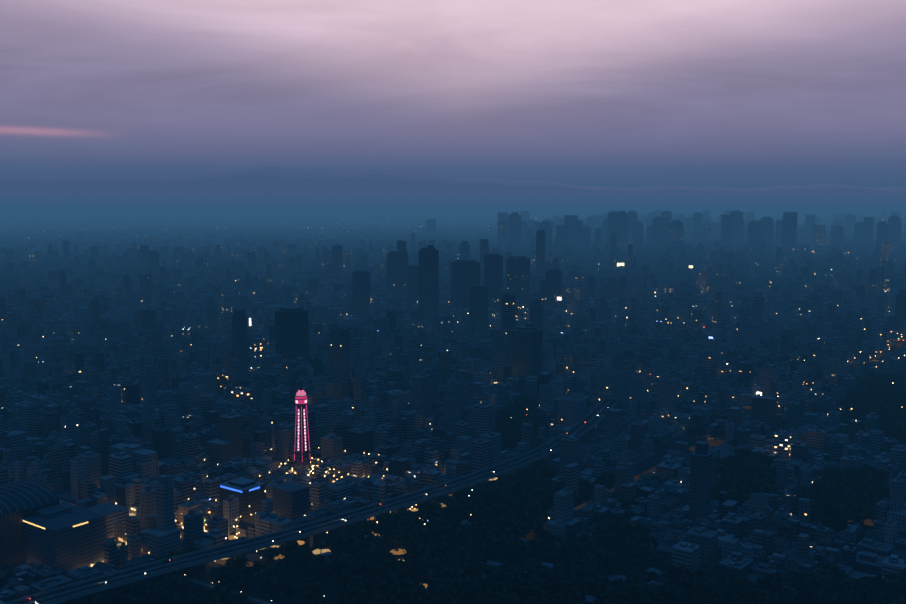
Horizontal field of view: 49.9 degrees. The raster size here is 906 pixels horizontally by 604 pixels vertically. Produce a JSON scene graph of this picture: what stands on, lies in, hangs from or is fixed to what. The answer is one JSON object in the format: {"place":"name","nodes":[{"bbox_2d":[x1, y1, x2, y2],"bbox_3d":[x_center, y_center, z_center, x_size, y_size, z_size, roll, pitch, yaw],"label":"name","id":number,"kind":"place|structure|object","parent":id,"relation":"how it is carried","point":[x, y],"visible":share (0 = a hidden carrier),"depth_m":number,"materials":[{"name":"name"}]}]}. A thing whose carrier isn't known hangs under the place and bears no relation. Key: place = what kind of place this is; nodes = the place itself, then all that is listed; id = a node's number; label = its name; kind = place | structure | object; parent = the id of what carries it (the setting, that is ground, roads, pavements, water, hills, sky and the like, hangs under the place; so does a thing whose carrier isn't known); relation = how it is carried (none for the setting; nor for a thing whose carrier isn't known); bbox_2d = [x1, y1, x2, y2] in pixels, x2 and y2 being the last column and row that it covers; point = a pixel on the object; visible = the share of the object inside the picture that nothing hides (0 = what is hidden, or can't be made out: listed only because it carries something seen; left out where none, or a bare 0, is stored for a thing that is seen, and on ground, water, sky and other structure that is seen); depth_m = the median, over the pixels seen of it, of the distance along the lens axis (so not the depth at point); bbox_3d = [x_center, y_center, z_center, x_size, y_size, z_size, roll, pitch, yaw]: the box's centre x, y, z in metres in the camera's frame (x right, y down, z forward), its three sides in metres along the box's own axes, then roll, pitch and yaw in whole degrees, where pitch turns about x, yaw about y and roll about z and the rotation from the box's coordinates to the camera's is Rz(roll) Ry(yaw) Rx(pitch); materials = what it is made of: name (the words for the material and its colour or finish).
{"place":"outdoors","nodes":[
{"label":"outdoors","id":0,"kind":"place"},
{"bbox_2d":[0,166,905,206],"bbox_3d":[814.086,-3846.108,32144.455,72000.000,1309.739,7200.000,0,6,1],"label":"mountain terrain","id":1,"kind":"structure","parent":0,"point":[267,186],"depth_m":29618.02,"materials":[{"name":"blue"}]},
{"bbox_2d":[0,206,905,603],"bbox_3d":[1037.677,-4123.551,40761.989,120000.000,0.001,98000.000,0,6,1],"label":"ground","id":2,"kind":"structure","parent":0,"point":[330,590],"depth_m":980.96,"materials":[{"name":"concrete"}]},
{"bbox_2d":[294,388,310,470],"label":"tower","id":3,"kind":"structure","parent":2,"relation":"on","point":[301,401],"depth_m":1049.83,"materials":[{"name":"pink metal"}]},
{"bbox_2d":[0,245,649,570],"bbox_3d":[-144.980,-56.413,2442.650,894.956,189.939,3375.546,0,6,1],"label":"high-rise buildings","id":4,"kind":"structure","parent":2,"relation":"on","point":[60,541],"depth_m":1363.34,"materials":[{"name":"black concrete"}]},
{"bbox_2d":[0,374,642,528],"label":"illuminated signs","id":5,"kind":"object","parent":4,"relation":"on","point":[18,496],"visible":0.94,"depth_m":821.90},
{"bbox_2d":[0,210,905,257],"bbox_3d":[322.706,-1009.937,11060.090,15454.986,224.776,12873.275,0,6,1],"label":"city buildings","id":6,"kind":"structure","parent":2,"relation":"on","point":[31,233],"depth_m":6649.34,"materials":[{"name":"blue concrete"}]},
{"bbox_2d":[0,230,905,603],"bbox_3d":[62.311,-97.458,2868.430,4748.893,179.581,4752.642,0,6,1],"label":"city buildings","id":7,"kind":"structure","parent":2,"relation":"on","point":[604,290],"depth_m":1471.50,"materials":[{"name":"concrete"}]},
{"bbox_2d":[0,239,905,595],"bbox_3d":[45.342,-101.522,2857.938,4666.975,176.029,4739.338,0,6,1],"label":"city roof units","id":8,"kind":"object","parent":7,"relation":"on","point":[864,555],"visible":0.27,"depth_m":1226.74},
{"bbox_2d":[0,320,905,591],"bbox_3d":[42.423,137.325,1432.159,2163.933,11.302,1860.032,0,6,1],"label":"city pitched roofs","id":9,"kind":"structure","parent":7,"relation":"on","point":[795,558],"depth_m":1007.86,"materials":[{"name":"tile"}]},
{"bbox_2d":[6,292,905,592],"bbox_3d":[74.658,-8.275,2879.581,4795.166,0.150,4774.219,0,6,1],"label":"pavement kerb","id":10,"kind":"structure","parent":2,"relation":"on","point":[726,450],"depth_m":1092.54,"materials":[{"name":"concrete"}]},
{"bbox_2d":[35,211,904,603],"bbox_3d":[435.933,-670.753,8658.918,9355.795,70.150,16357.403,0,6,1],"label":"city lamp glows","id":11,"kind":"object","parent":2,"relation":"on","point":[527,409],"visible":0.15,"depth_m":1303.75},
{"bbox_2d":[39,344,905,603],"bbox_3d":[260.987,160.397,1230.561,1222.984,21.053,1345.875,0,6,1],"label":"park trees","id":12,"kind":"object","parent":2,"relation":"on","point":[882,396],"visible":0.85,"depth_m":794.40,"materials":[{"name":"green plant"}]},
{"bbox_2d":[48,263,905,587],"bbox_3d":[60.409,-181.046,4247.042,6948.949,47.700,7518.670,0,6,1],"label":"street lights","id":13,"kind":"object","parent":2,"relation":"on","point":[530,533],"visible":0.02,"depth_m":954.65},
{"bbox_2d":[59,292,898,603],"bbox_3d":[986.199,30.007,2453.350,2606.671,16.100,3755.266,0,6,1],"label":"expressway piers","id":14,"kind":"structure","parent":2,"relation":"on","point":[203,566],"depth_m":891.86,"materials":[{"name":"grey concrete"}]},
{"bbox_2d":[5,286,905,603],"bbox_3d":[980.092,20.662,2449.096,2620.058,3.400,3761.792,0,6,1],"label":"elevated highway","id":15,"kind":"structure","parent":14,"relation":"on","point":[61,594],"depth_m":859.13,"materials":[{"name":"concrete"}]},
{"bbox_2d":[12,322,801,603],"bbox_3d":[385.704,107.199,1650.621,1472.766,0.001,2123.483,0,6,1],"label":"expressway markings","id":16,"kind":"object","parent":15,"relation":"on","point":[353,511],"visible":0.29,"depth_m":860.04,"materials":[{"name":"white paint"}]},
{"bbox_2d":[30,339,898,603],"bbox_3d":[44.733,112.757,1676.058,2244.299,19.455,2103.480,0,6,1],"label":"cars","id":17,"kind":"object","parent":15,"relation":"on","point":[108,581],"visible":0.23,"depth_m":765.88,"materials":[{"name":"paint"}]},
{"bbox_2d":[156,499,893,603],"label":"park plaza paths","id":18,"kind":"structure","parent":2,"relation":"on","point":[203,585],"depth_m":766.31,"materials":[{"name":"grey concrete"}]},
{"bbox_2d":[0,0,905,187],"label":"sky","id":19,"kind":"structure","parent":0,"point":[615,93],"materials":[{"name":"purple"}]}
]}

